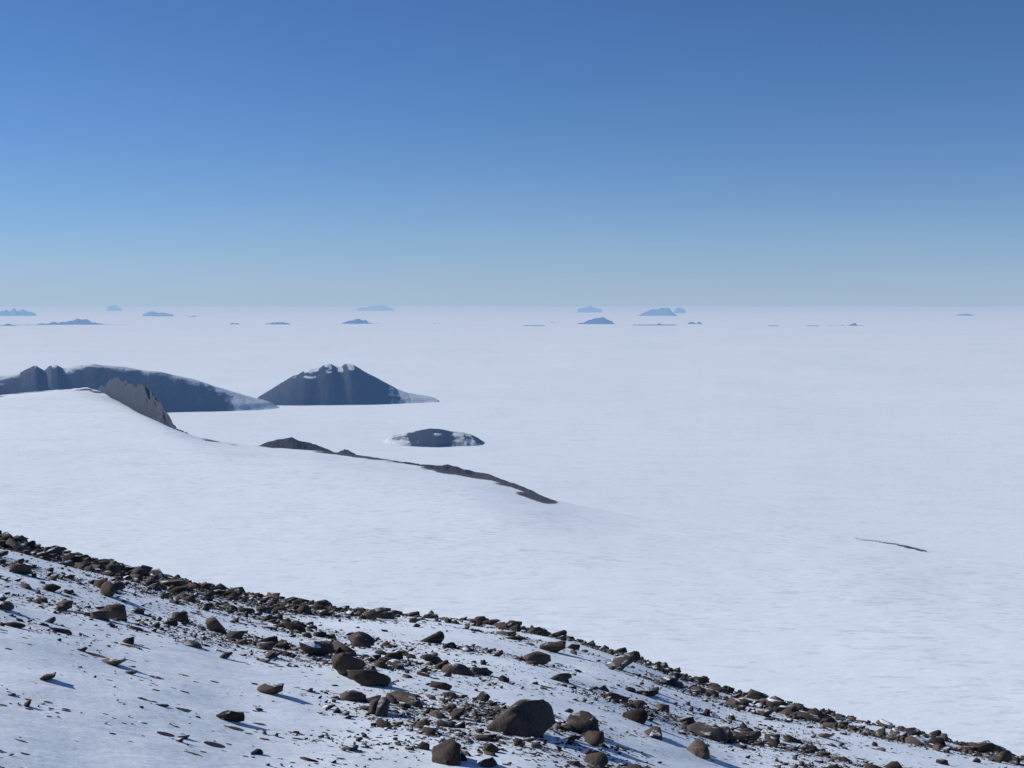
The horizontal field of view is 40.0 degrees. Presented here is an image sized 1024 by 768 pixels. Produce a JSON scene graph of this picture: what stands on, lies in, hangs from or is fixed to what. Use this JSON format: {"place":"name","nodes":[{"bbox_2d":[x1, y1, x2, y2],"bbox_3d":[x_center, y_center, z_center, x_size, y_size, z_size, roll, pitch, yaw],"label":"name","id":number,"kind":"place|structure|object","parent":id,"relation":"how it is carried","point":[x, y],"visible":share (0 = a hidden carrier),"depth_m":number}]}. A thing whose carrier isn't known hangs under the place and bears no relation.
{"place":"outdoors","nodes":[
{"label":"outdoors","id":0,"kind":"place"},
{"bbox_2d":[0,364,279,411],"bbox_3d":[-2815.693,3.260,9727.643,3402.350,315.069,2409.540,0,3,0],"label":"mountain","id":1,"kind":"structure","parent":0,"point":[173,393],"depth_m":9277.46},
{"bbox_2d":[95,376,187,433],"bbox_3d":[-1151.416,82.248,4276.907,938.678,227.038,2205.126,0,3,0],"label":"rock outcrop","id":2,"kind":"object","parent":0,"point":[140,399],"depth_m":3820.32},
{"bbox_2d":[0,306,1023,755],"bbox_3d":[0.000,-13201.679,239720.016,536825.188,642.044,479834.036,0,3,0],"label":"ice sheet","id":3,"kind":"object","parent":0,"point":[816,506],"visible":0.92,"depth_m":4468.05},
{"bbox_2d":[0,308,35,315],"bbox_3d":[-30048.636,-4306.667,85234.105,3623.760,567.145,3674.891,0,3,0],"label":"nunatak","id":4,"kind":"structure","parent":3,"relation":"on","point":[15,312],"depth_m":84555.91},
{"bbox_2d":[37,319,130,324],"bbox_3d":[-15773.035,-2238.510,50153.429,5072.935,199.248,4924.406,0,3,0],"label":"nunatak","id":5,"kind":"structure","parent":3,"relation":"on","point":[81,322],"depth_m":49012.28},
{"bbox_2d":[106,305,121,310],"bbox_3d":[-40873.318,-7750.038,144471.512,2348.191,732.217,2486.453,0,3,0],"label":"nunatak","id":6,"kind":"structure","parent":3,"relation":"on","point":[112,308],"depth_m":143898.00},
{"bbox_2d":[142,311,173,315],"bbox_3d":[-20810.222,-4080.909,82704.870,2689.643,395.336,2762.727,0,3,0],"label":"nunatak","id":7,"kind":"structure","parent":3,"relation":"on","point":[152,313],"depth_m":82137.05},
{"bbox_2d":[267,322,288,323],"bbox_3d":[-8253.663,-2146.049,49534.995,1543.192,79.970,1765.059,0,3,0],"label":"nunatak","id":8,"kind":"structure","parent":3,"relation":"on","point":[278,323],"depth_m":49134.48},
{"bbox_2d":[259,437,332,451],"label":"rock outcrop","id":9,"kind":"object","parent":3,"relation":"on","point":[290,443],"visible":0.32,"depth_m":2981.77},
{"bbox_2d":[338,449,355,454],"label":"rock outcrop","id":10,"kind":"object","parent":3,"relation":"on","point":[344,451],"visible":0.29,"depth_m":2906.28},
{"bbox_2d":[257,364,438,405],"bbox_3d":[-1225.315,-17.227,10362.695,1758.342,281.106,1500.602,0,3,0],"label":"mountain","id":11,"kind":"structure","parent":3,"relation":"on","point":[344,384],"depth_m":9910.59},
{"bbox_2d":[341,319,376,323],"bbox_3d":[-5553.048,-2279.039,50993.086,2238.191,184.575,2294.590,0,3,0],"label":"nunatak","id":12,"kind":"structure","parent":3,"relation":"on","point":[357,321],"depth_m":50368.58},
{"bbox_2d":[356,305,393,310],"bbox_3d":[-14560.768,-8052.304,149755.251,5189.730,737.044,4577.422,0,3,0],"label":"nunatak","id":13,"kind":"structure","parent":3,"relation":"on","point":[378,308],"depth_m":148669.03},
{"bbox_2d":[383,428,482,446],"bbox_3d":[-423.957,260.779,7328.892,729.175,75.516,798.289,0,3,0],"label":"nunatak","id":14,"kind":"structure","parent":3,"relation":"on","point":[430,437],"depth_m":7083.80},
{"bbox_2d":[404,462,550,500],"bbox_3d":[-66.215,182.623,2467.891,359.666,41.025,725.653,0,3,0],"label":"rock outcrop","id":15,"kind":"object","parent":3,"relation":"on","point":[448,467],"visible":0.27,"depth_m":2563.50},
{"bbox_2d":[577,306,601,311],"bbox_3d":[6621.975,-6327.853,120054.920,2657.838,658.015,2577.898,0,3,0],"label":"nunatak","id":16,"kind":"structure","parent":3,"relation":"on","point":[589,309],"depth_m":119383.50},
{"bbox_2d":[578,317,613,323],"bbox_3d":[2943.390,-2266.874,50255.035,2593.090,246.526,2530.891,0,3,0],"label":"nunatak","id":17,"kind":"structure","parent":3,"relation":"on","point":[602,320],"depth_m":49562.74},
{"bbox_2d":[639,308,676,315],"bbox_3d":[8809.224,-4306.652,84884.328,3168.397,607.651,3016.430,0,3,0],"label":"nunatak","id":18,"kind":"structure","parent":3,"relation":"on","point":[661,312],"depth_m":84177.29},
{"bbox_2d":[674,307,685,312],"bbox_3d":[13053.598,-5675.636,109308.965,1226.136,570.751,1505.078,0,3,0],"label":"nunatak","id":19,"kind":"structure","parent":3,"relation":"on","point":[678,310],"depth_m":108917.94},
{"bbox_2d":[828,323,863,325],"bbox_3d":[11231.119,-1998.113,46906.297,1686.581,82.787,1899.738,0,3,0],"label":"nunatak","id":20,"kind":"structure","parent":3,"relation":"on","point":[854,324],"depth_m":46441.51},
{"bbox_2d":[956,314,973,315],"bbox_3d":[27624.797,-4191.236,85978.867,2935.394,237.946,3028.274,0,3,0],"label":"nunatak","id":21,"kind":"structure","parent":3,"relation":"on","point":[964,315],"depth_m":85377.55},
{"bbox_2d":[0,549,1023,767],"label":"snowy slope","id":22,"kind":"structure","parent":0,"point":[207,686],"depth_m":28.14},
{"bbox_2d":[0,530,1023,767],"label":"stones","id":23,"kind":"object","parent":22,"relation":"on","point":[380,704],"depth_m":42.84},
{"bbox_2d":[0,541,1023,767],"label":"scree blocks","id":24,"kind":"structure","parent":22,"relation":"on","point":[518,742],"depth_m":36.26},
{"bbox_2d":[0,549,1023,767],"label":"scree stones","id":25,"kind":"object","parent":22,"relation":"on","point":[409,711],"visible":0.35,"depth_m":35.24},
{"bbox_2d":[40,562,996,767],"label":"boulders","id":26,"kind":"object","parent":22,"relation":"on","point":[535,718],"visible":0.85,"depth_m":30.28},
{"bbox_2d":[0,0,1023,305],"label":"sky","id":27,"kind":"structure","parent":0,"point":[153,152]}
]}

